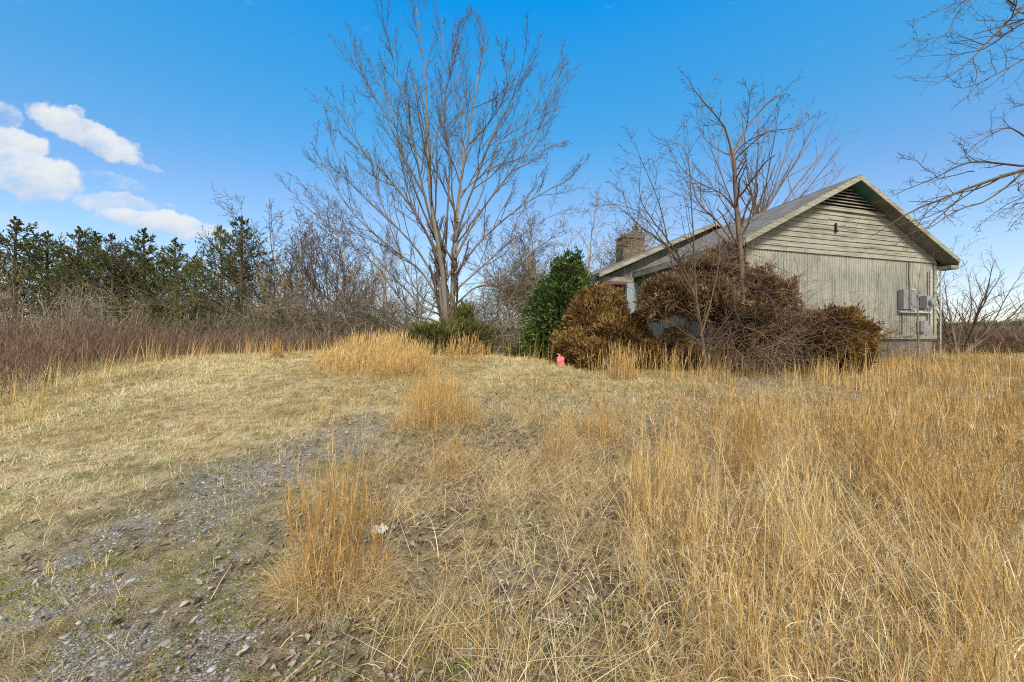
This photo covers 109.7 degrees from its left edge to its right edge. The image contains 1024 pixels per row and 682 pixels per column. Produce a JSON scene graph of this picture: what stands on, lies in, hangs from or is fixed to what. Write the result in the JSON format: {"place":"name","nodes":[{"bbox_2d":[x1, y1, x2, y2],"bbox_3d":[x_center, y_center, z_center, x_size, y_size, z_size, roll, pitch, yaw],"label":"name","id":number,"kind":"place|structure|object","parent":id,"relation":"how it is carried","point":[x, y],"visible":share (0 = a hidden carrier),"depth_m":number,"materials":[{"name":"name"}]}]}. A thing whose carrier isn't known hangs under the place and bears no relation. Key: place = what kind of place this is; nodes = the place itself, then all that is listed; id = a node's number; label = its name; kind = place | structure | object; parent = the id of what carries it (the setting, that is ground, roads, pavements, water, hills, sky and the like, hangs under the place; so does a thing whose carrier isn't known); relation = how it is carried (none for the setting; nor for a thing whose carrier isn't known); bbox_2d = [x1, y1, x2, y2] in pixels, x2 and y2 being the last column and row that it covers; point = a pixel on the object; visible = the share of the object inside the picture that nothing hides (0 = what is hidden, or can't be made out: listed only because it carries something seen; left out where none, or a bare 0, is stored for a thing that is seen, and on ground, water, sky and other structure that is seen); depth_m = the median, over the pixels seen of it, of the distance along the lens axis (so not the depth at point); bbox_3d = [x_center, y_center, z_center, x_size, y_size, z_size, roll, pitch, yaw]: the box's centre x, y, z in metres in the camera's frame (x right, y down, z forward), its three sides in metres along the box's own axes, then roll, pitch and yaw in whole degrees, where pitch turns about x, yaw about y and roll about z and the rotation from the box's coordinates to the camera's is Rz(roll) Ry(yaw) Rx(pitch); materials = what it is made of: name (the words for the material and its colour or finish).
{"place":"outdoors","nodes":[
{"label":"outdoors","id":0,"kind":"place"},
{"bbox_2d":[0,326,1023,681],"bbox_3d":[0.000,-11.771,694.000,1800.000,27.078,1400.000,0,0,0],"label":"ground","id":1,"kind":"structure","parent":0,"point":[166,598],"depth_m":2.80,"materials":[{"name":"brown plant"}]},
{"bbox_2d":[0,264,26,323],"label":"bare sapling","id":2,"kind":"object","parent":1,"relation":"on","point":[7,291],"visible":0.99,"depth_m":11.85,"materials":[{"name":"brown plant"}]},
{"bbox_2d":[0,259,32,333],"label":"bare sapling","id":3,"kind":"object","parent":1,"relation":"on","point":[9,311],"visible":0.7,"depth_m":15.55,"materials":[{"name":"brown plant"}]},
{"bbox_2d":[0,240,53,321],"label":"cedar","id":4,"kind":"object","parent":1,"relation":"on","point":[18,275],"visible":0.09,"depth_m":23.11,"materials":[{"name":"green plant"}]},
{"bbox_2d":[0,277,69,347],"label":"bare sapling","id":5,"kind":"object","parent":1,"relation":"on","point":[55,304],"visible":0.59,"depth_m":13.51,"materials":[{"name":"beige plant"}]},
{"bbox_2d":[0,216,85,322],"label":"cedar","id":6,"kind":"object","parent":1,"relation":"on","point":[16,228],"visible":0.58,"depth_m":21.92,"materials":[{"name":"green plant"}]},
{"bbox_2d":[1,280,88,349],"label":"bare sapling","id":7,"kind":"object","parent":1,"relation":"on","point":[51,313],"visible":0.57,"depth_m":14.11,"materials":[{"name":"brown plant"}]},
{"bbox_2d":[0,230,94,323],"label":"cedar","id":8,"kind":"object","parent":1,"relation":"on","point":[46,237],"visible":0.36,"depth_m":22.18,"materials":[{"name":"green plant"}]},
{"bbox_2d":[28,282,88,333],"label":"bare sapling","id":9,"kind":"object","parent":1,"relation":"on","point":[41,303],"visible":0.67,"depth_m":16.18,"materials":[{"name":"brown plant"}]},
{"bbox_2d":[0,226,160,325],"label":"cedar","id":10,"kind":"object","parent":1,"relation":"on","point":[80,245],"visible":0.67,"depth_m":21.35,"materials":[{"name":"green plant"}]},
{"bbox_2d":[56,285,105,332],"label":"bare sapling","id":11,"kind":"object","parent":1,"relation":"on","point":[66,317],"visible":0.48,"depth_m":16.52,"materials":[{"name":"beige plant"}]},
{"bbox_2d":[63,284,106,337],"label":"bare sapling","id":12,"kind":"object","parent":1,"relation":"on","point":[83,311],"visible":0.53,"depth_m":16.54,"materials":[{"name":"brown plant"}]},
{"bbox_2d":[5,231,167,314],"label":"cedar","id":13,"kind":"object","parent":1,"relation":"on","point":[96,237],"visible":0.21,"depth_m":23.64,"materials":[{"name":"green plant"}]},
{"bbox_2d":[34,233,154,317],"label":"cedar","id":14,"kind":"object","parent":1,"relation":"on","point":[103,254],"visible":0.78,"depth_m":21.91,"materials":[{"name":"green plant"}]},
{"bbox_2d":[66,300,143,351],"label":"bare sapling","id":15,"kind":"object","parent":1,"relation":"on","point":[95,319],"visible":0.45,"depth_m":14.93,"materials":[{"name":"brown plant"}]},
{"bbox_2d":[88,294,143,337],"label":"bare sapling","id":16,"kind":"object","parent":1,"relation":"on","point":[112,317],"visible":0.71,"depth_m":15.65,"materials":[{"name":"brown plant"}]},
{"bbox_2d":[79,291,159,335],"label":"bare sapling","id":17,"kind":"object","parent":1,"relation":"on","point":[133,313],"visible":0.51,"depth_m":16.59,"materials":[{"name":"brown plant"}]},
{"bbox_2d":[98,295,147,332],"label":"bush","id":18,"kind":"object","parent":1,"relation":"on","point":[121,302],"visible":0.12,"depth_m":18.59,"materials":[{"name":"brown plant"}]},
{"bbox_2d":[61,228,188,306],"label":"cedar","id":19,"kind":"object","parent":1,"relation":"on","point":[139,254],"visible":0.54,"depth_m":23.37,"materials":[{"name":"green plant"}]},
{"bbox_2d":[64,250,186,314],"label":"cedar","id":20,"kind":"object","parent":1,"relation":"on","point":[125,297],"visible":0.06,"depth_m":24.46,"materials":[{"name":"green plant"}]},
{"bbox_2d":[119,266,178,304],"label":"cedar","id":21,"kind":"object","parent":1,"relation":"on","point":[159,269],"visible":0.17,"depth_m":24.57,"materials":[{"name":"green plant"}]},
{"bbox_2d":[128,299,188,335],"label":"bush","id":22,"kind":"object","parent":1,"relation":"on","point":[155,309],"visible":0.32,"depth_m":18.10,"materials":[{"name":"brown plant"}]},
{"bbox_2d":[120,237,207,308],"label":"cedar","id":23,"kind":"object","parent":1,"relation":"on","point":[171,260],"visible":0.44,"depth_m":23.46,"materials":[{"name":"green plant"}]},
{"bbox_2d":[137,255,248,307],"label":"cedar","id":24,"kind":"object","parent":1,"relation":"on","point":[181,286],"visible":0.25,"depth_m":22.52,"materials":[{"name":"green plant"}]},
{"bbox_2d":[170,298,235,336],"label":"bush","id":25,"kind":"object","parent":1,"relation":"on","point":[196,310],"visible":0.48,"depth_m":18.03,"materials":[{"name":"brown plant"}]},
{"bbox_2d":[148,225,272,306],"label":"cedar","id":26,"kind":"object","parent":1,"relation":"on","point":[213,264],"visible":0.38,"depth_m":21.67,"materials":[{"name":"green plant"}]},
{"bbox_2d":[143,215,305,309],"bbox_3d":[-15.800,-3.243,20.830,6.501,7.454,8.434,0,0,-36],"label":"cedar","id":27,"kind":"object","parent":1,"relation":"on","point":[241,262],"visible":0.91,"depth_m":19.65,"materials":[{"name":"green plant"}]},
{"bbox_2d":[16,265,437,349],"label":"vines","id":28,"kind":"object","parent":1,"relation":"on","point":[356,318],"visible":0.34,"depth_m":18.73,"materials":[{"name":"brown plant"}]},
{"bbox_2d":[213,300,259,337],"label":"bush","id":29,"kind":"object","parent":1,"relation":"on","point":[228,312],"visible":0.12,"depth_m":19.03,"materials":[{"name":"brown plant"}]},
{"bbox_2d":[239,306,305,344],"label":"bush","id":30,"kind":"object","parent":1,"relation":"on","point":[251,317],"visible":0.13,"depth_m":18.41,"materials":[{"name":"brown plant"}]},
{"bbox_2d":[210,182,335,312],"bbox_3d":[-15.065,-4.268,22.862,5.253,9.454,6.013,0,0,19],"label":"bare tree","id":31,"kind":"object","parent":1,"relation":"on","point":[254,261],"visible":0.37,"depth_m":21.84,"materials":[{"name":"brown plant"}]},
{"bbox_2d":[267,336,288,357],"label":"grass clump","id":32,"kind":"object","parent":1,"relation":"on","point":[275,347],"visible":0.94,"depth_m":12.15,"materials":[{"name":"plant"}]},
{"bbox_2d":[245,249,312,330],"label":"bare tree","id":33,"kind":"object","parent":1,"relation":"on","point":[290,300],"visible":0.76,"depth_m":18.26,"materials":[{"name":"beige plant"}]},
{"bbox_2d":[271,304,323,346],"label":"bare sapling","id":34,"kind":"object","parent":1,"relation":"on","point":[303,327],"visible":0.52,"depth_m":17.93,"materials":[{"name":"brown plant"}]},
{"bbox_2d":[231,195,366,314],"bbox_3d":[-13.690,-4.563,24.033,6.018,10.093,7.285,0,0,20],"label":"bare tree","id":35,"kind":"object","parent":1,"relation":"on","point":[302,244],"visible":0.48,"depth_m":23.01,"materials":[{"name":"brown plant"}]},
{"bbox_2d":[291,309,342,343],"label":"bush","id":36,"kind":"object","parent":1,"relation":"on","point":[318,324],"visible":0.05,"depth_m":19.44,"materials":[{"name":"brown plant"}]},
{"bbox_2d":[220,421,433,647],"bbox_3d":[-1.073,1.185,2.195,1.221,1.503,1.021,0,0,0],"label":"grass clump","id":37,"kind":"object","parent":1,"relation":"on","point":[334,566],"visible":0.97,"depth_m":2.14,"materials":[{"name":"plant"}]},
{"bbox_2d":[309,307,350,346],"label":"bare sapling","id":38,"kind":"object","parent":1,"relation":"on","point":[328,326],"visible":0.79,"depth_m":17.86,"materials":[{"name":"brown plant"}]},
{"bbox_2d":[277,200,389,321],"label":"bare tree","id":39,"kind":"object","parent":1,"relation":"on","point":[316,286],"visible":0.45,"depth_m":24.31,"materials":[{"name":"brown plant"}]},
{"bbox_2d":[329,309,363,342],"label":"bare sapling","id":40,"kind":"object","parent":1,"relation":"on","point":[354,327],"visible":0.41,"depth_m":18.61,"materials":[{"name":"brown plant"}]},
{"bbox_2d":[301,185,407,317],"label":"bare tree","id":41,"kind":"object","parent":1,"relation":"on","point":[343,264],"visible":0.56,"depth_m":22.43,"materials":[{"name":"brown plant"}]},
{"bbox_2d":[1,287,710,351],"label":"undergrowth","id":42,"kind":"object","parent":1,"relation":"on","point":[235,322],"visible":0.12,"depth_m":16.86,"materials":[{"name":"brown plant"}]},
{"bbox_2d":[340,316,383,345],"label":"bush","id":43,"kind":"object","parent":1,"relation":"on","point":[357,329],"visible":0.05,"depth_m":20.47,"materials":[{"name":"brown plant"}]},
{"bbox_2d":[335,253,401,338],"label":"bare tree","id":44,"kind":"object","parent":1,"relation":"on","point":[364,292],"visible":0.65,"depth_m":19.73,"materials":[{"name":"brown plant"}]},
{"bbox_2d":[296,324,453,383],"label":"grass clump","id":45,"kind":"object","parent":1,"relation":"on","point":[355,358],"visible":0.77,"depth_m":9.41,"materials":[{"name":"plant"}]},
{"bbox_2d":[371,522,388,534],"bbox_3d":[-0.995,1.414,2.719,0.119,0.045,0.139,0,0,0],"label":"paper scrap","id":46,"kind":"object","parent":1,"relation":"on","point":[383,528],"visible":0.47,"depth_m":2.71,"materials":[{"name":"white paper"}]},
{"bbox_2d":[0,412,766,681],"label":"moss","id":47,"kind":"object","parent":1,"relation":"on","point":[241,625],"visible":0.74,"depth_m":2.02,"materials":[{"name":"plant"}]},
{"bbox_2d":[340,229,450,331],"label":"bare tree","id":48,"kind":"object","parent":1,"relation":"on","point":[385,282],"visible":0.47,"depth_m":23.27,"materials":[{"name":"beige plant"}]},
{"bbox_2d":[350,343,443,384],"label":"grass clump","id":49,"kind":"object","parent":1,"relation":"on","point":[398,367],"visible":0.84,"depth_m":8.39,"materials":[{"name":"plant"}]},
{"bbox_2d":[391,264,436,325],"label":"bare tree","id":50,"kind":"object","parent":1,"relation":"on","point":[427,287],"visible":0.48,"depth_m":24.88,"materials":[{"name":"brown plant"}]},
{"bbox_2d":[274,0,589,331],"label":"bare tree","id":51,"kind":"object","parent":1,"relation":"on","point":[442,300],"visible":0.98,"depth_m":14.59,"materials":[{"name":"grey plant"}]},
{"bbox_2d":[379,357,498,440],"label":"grass clump","id":52,"kind":"object","parent":1,"relation":"on","point":[434,413],"visible":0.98,"depth_m":5.31,"materials":[{"name":"plant"}]},
{"bbox_2d":[0,379,879,681],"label":"gravel","id":53,"kind":"structure","parent":1,"relation":"on","point":[140,643],"depth_m":2.03,"materials":[{"name":"grey gravel"}]},
{"bbox_2d":[391,296,500,355],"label":"juniper bush","id":54,"kind":"object","parent":1,"relation":"on","point":[437,330],"visible":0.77,"depth_m":12.55,"materials":[{"name":"green plant"}]},
{"bbox_2d":[413,431,480,492],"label":"grass clump","id":55,"kind":"object","parent":1,"relation":"on","point":[449,465],"visible":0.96,"depth_m":3.71,"materials":[{"name":"plant"}]},
{"bbox_2d":[433,326,494,363],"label":"grass clump","id":56,"kind":"object","parent":1,"relation":"on","point":[459,352],"visible":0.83,"depth_m":10.52,"materials":[{"name":"plant"}]},
{"bbox_2d":[466,268,500,326],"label":"bare tree","id":57,"kind":"object","parent":1,"relation":"on","point":[481,298],"visible":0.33,"depth_m":26.39,"materials":[{"name":"beige plant"}]},
{"bbox_2d":[451,239,555,355],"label":"vines","id":58,"kind":"object","parent":1,"relation":"on","point":[512,327],"visible":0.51,"depth_m":14.08,"materials":[{"name":"brown plant"}]},
{"bbox_2d":[468,208,552,329],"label":"bare tree","id":59,"kind":"object","parent":1,"relation":"on","point":[521,242],"visible":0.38,"depth_m":23.64,"materials":[{"name":"brown plant"}]},
{"bbox_2d":[0,357,1023,681],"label":"curled straw","id":60,"kind":"object","parent":1,"relation":"on","point":[728,631],"visible":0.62,"depth_m":2.26,"materials":[{"name":"beige plant"}]},
{"bbox_2d":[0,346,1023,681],"bbox_3d":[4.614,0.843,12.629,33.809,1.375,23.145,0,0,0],"label":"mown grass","id":61,"kind":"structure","parent":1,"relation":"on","point":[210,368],"depth_m":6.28,"materials":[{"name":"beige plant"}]},
{"bbox_2d":[0,374,1023,681],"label":"dead leaves","id":62,"kind":"object","parent":1,"relation":"on","point":[392,670],"visible":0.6,"depth_m":2.07,"materials":[{"name":"brown plant"}]},
{"bbox_2d":[0,302,1023,405],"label":"briar brush","id":63,"kind":"object","parent":1,"relation":"on","point":[71,345],"visible":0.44,"depth_m":11.19,"materials":[{"name":"brown plant"}]},
{"bbox_2d":[504,333,527,357],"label":"clump","id":64,"kind":"object","parent":1,"relation":"on","point":[514,349],"visible":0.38,"depth_m":11.96,"materials":[{"name":"plant"}]},
{"bbox_2d":[458,197,593,318],"bbox_3d":[1.622,-4.619,24.320,10.591,10.266,6.154,0,0,-12],"label":"bare tree","id":65,"kind":"object","parent":1,"relation":"on","point":[514,261],"visible":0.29,"depth_m":24.19,"materials":[{"name":"brown plant"}]},
{"bbox_2d":[30,320,1023,332],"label":"woods","id":66,"kind":"object","parent":1,"relation":"on","point":[993,325],"depth_m":69.78,"materials":[{"name":"plant"}]},
{"bbox_2d":[515,245,594,358],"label":"evergreen shrub","id":67,"kind":"object","parent":1,"relation":"on","point":[570,277],"visible":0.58,"depth_m":11.41,"materials":[{"name":"green plant"}]},
{"bbox_2d":[556,354,563,365],"bbox_3d":[1.301,0.504,9.700,0.212,0.333,0.170,0,0,0],"label":"fuel can","id":68,"kind":"object","parent":1,"relation":"on","point":[560,359],"visible":0.97,"depth_m":9.62,"materials":[{"name":"red plastic"}]},
{"bbox_2d":[527,395,604,477],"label":"grass clump","id":69,"kind":"object","parent":1,"relation":"on","point":[557,443],"visible":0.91,"depth_m":4.12,"materials":[{"name":"plant"}]},
{"bbox_2d":[500,186,675,286],"bbox_3d":[4.700,-4.395,22.531,10.167,9.823,5.908,0,0,9],"label":"bare tree","id":70,"kind":"object","parent":1,"relation":"on","point":[589,262],"visible":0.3,"depth_m":22.20,"materials":[{"name":"beige plant"}]},
{"bbox_2d":[563,381,636,456],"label":"grass clump","id":71,"kind":"object","parent":1,"relation":"on","point":[603,426],"visible":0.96,"depth_m":4.57,"materials":[{"name":"plant"}]},
{"bbox_2d":[546,279,684,370],"bbox_3d":[2.756,-0.438,10.134,3.624,2.913,3.351,0,0,0],"label":"arborvitae bush","id":72,"kind":"object","parent":1,"relation":"on","point":[595,315],"visible":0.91,"depth_m":9.63,"materials":[{"name":"brown plant"}]},
{"bbox_2d":[591,218,653,267],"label":"bare tree","id":73,"kind":"object","parent":1,"relation":"on","point":[601,264],"visible":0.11,"depth_m":25.51,"materials":[{"name":"brown plant"}]},
{"bbox_2d":[601,339,645,381],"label":"grass clump","id":74,"kind":"object","parent":1,"relation":"on","point":[634,359],"visible":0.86,"depth_m":8.23,"materials":[{"name":"plant"}]},
{"bbox_2d":[597,222,649,287],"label":"cedar","id":75,"kind":"object","parent":1,"relation":"on","point":[615,248],"visible":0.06,"depth_m":25.79,"materials":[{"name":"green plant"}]},
{"bbox_2d":[597,408,701,541],"bbox_3d":[1.154,1.013,2.913,0.949,1.054,1.010,0,0,0],"label":"grass clump","id":76,"kind":"object","parent":1,"relation":"on","point":[664,464],"visible":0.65,"depth_m":2.90,"materials":[{"name":"plant"}]},
{"bbox_2d":[652,323,715,370],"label":"arborvitae bush","id":77,"kind":"object","parent":1,"relation":"on","point":[667,333],"visible":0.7,"depth_m":8.99,"materials":[{"name":"brown plant"}]},
{"bbox_2d":[582,117,789,367],"bbox_3d":[3.711,-1.989,8.241,3.994,5.202,2.627,0,0,0],"label":"bare tree","id":78,"kind":"object","parent":1,"relation":"on","point":[693,293],"visible":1,"depth_m":8.11,"materials":[{"name":"brown plant"}]},
{"bbox_2d":[632,238,754,368],"bbox_3d":[4.766,-1.062,9.239,3.485,3.722,2.398,0,0,0],"label":"arborvitae bush","id":79,"kind":"object","parent":1,"relation":"on","point":[656,287],"visible":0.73,"depth_m":8.79,"materials":[{"name":"brown plant"}]},
{"bbox_2d":[648,68,825,367],"bbox_3d":[5.609,-3.281,8.740,4.154,7.871,2.705,0,0,0],"label":"bare tree","id":80,"kind":"object","parent":1,"relation":"on","point":[739,236],"visible":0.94,"depth_m":8.65,"materials":[{"name":"brown plant"}]},
{"bbox_2d":[701,385,792,496],"bbox_3d":[2.259,0.966,3.594,1.053,1.058,0.920,0,0,0],"label":"grass clump","id":81,"kind":"object","parent":1,"relation":"on","point":[740,445],"visible":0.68,"depth_m":3.56,"materials":[{"name":"plant"}]},
{"bbox_2d":[646,215,870,390],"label":"vines","id":82,"kind":"object","parent":1,"relation":"on","point":[769,348],"visible":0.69,"depth_m":8.18,"materials":[{"name":"brown plant"}]},
{"bbox_2d":[673,93,852,223],"bbox_3d":[15.991,-7.206,21.281,13.539,16.693,5.092,0,0,-6],"label":"bare tree","id":83,"kind":"object","parent":1,"relation":"on","point":[756,207],"visible":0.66,"depth_m":20.59,"materials":[{"name":"brown plant"}]},
{"bbox_2d":[709,261,818,372],"bbox_3d":[6.090,-0.549,8.856,2.561,2.874,1.896,0,0,0],"label":"arborvitae bush","id":84,"kind":"object","parent":1,"relation":"on","point":[774,332],"visible":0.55,"depth_m":8.53,"materials":[{"name":"brown plant"}]},
{"bbox_2d":[588,174,959,358],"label":"house","id":85,"kind":"structure","parent":1,"relation":"on","point":[810,219],"depth_m":11.15,"materials":[{"name":"beige wood"}]},
{"bbox_2d":[605,207,669,264],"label":"vines","id":86,"kind":"object","parent":85,"relation":"attached to","point":[638,233],"visible":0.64,"depth_m":18.32,"materials":[{"name":"beige plant"}]},
{"bbox_2d":[736,417,895,607],"bbox_3d":[1.836,1.017,2.301,0.918,1.059,0.877,0,0,0],"label":"grass clump","id":87,"kind":"object","parent":1,"relation":"on","point":[805,492],"visible":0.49,"depth_m":2.28,"materials":[{"name":"plant"}]},
{"bbox_2d":[779,292,898,374],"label":"arborvitae bush","id":88,"kind":"object","parent":1,"relation":"on","point":[872,329],"visible":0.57,"depth_m":8.32,"materials":[{"name":"brown plant"}]},
{"bbox_2d":[846,261,890,320],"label":"bare sapling","id":89,"kind":"object","parent":1,"relation":"on","point":[867,296],"visible":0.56,"depth_m":9.60,"materials":[{"name":"brown plant"}]},
{"bbox_2d":[757,280,982,377],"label":"vines","id":90,"kind":"object","parent":1,"relation":"on","point":[930,352],"visible":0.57,"depth_m":9.19,"materials":[{"name":"brown plant"}]},
{"bbox_2d":[878,310,912,364],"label":"bare sapling","id":91,"kind":"object","parent":1,"relation":"on","point":[889,339],"visible":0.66,"depth_m":9.90,"materials":[{"name":"brown plant"}]},
{"bbox_2d":[825,395,975,527],"bbox_3d":[3.366,1.007,3.178,1.066,1.033,1.002,0,0,0],"label":"grass clump","id":92,"kind":"object","parent":1,"relation":"on","point":[874,449],"visible":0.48,"depth_m":3.20,"materials":[{"name":"plant"}]},
{"bbox_2d":[902,252,945,361],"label":"bare sapling","id":93,"kind":"object","parent":1,"relation":"on","point":[918,326],"visible":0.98,"depth_m":10.32,"materials":[{"name":"brown plant"}]},
{"bbox_2d":[833,0,1023,250],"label":"overhanging tree","id":94,"kind":"object","parent":1,"relation":"on","point":[1020,171],"visible":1,"depth_m":6.32,"materials":[{"name":"brown plant"}]},
{"bbox_2d":[872,411,1023,570],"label":"grass clump","id":95,"kind":"object","parent":1,"relation":"on","point":[952,486],"visible":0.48,"depth_m":2.52,"materials":[{"name":"plant"}]},
{"bbox_2d":[937,235,986,304],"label":"bare shrub","id":96,"kind":"object","parent":1,"relation":"on","point":[954,274],"visible":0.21,"depth_m":12.95,"materials":[{"name":"brown plant"}]},
{"bbox_2d":[937,245,1023,354],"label":"bare shrub","id":97,"kind":"object","parent":1,"relation":"on","point":[945,326],"visible":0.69,"depth_m":12.86,"materials":[{"name":"brown plant"}]},
{"bbox_2d":[949,298,1023,331],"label":"bare shrub","id":98,"kind":"object","parent":1,"relation":"on","point":[988,320],"visible":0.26,"depth_m":17.57,"materials":[{"name":"brown plant"}]},
{"bbox_2d":[0,331,1023,681],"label":"tall grass","id":99,"kind":"structure","parent":0,"point":[1010,417],"depth_m":2.47,"materials":[{"name":"beige plant"}]},
{"bbox_2d":[0,0,1023,326],"label":"sky","id":100,"kind":"structure","parent":0,"point":[120,118],"materials":[{"name":"blue"}]}
]}

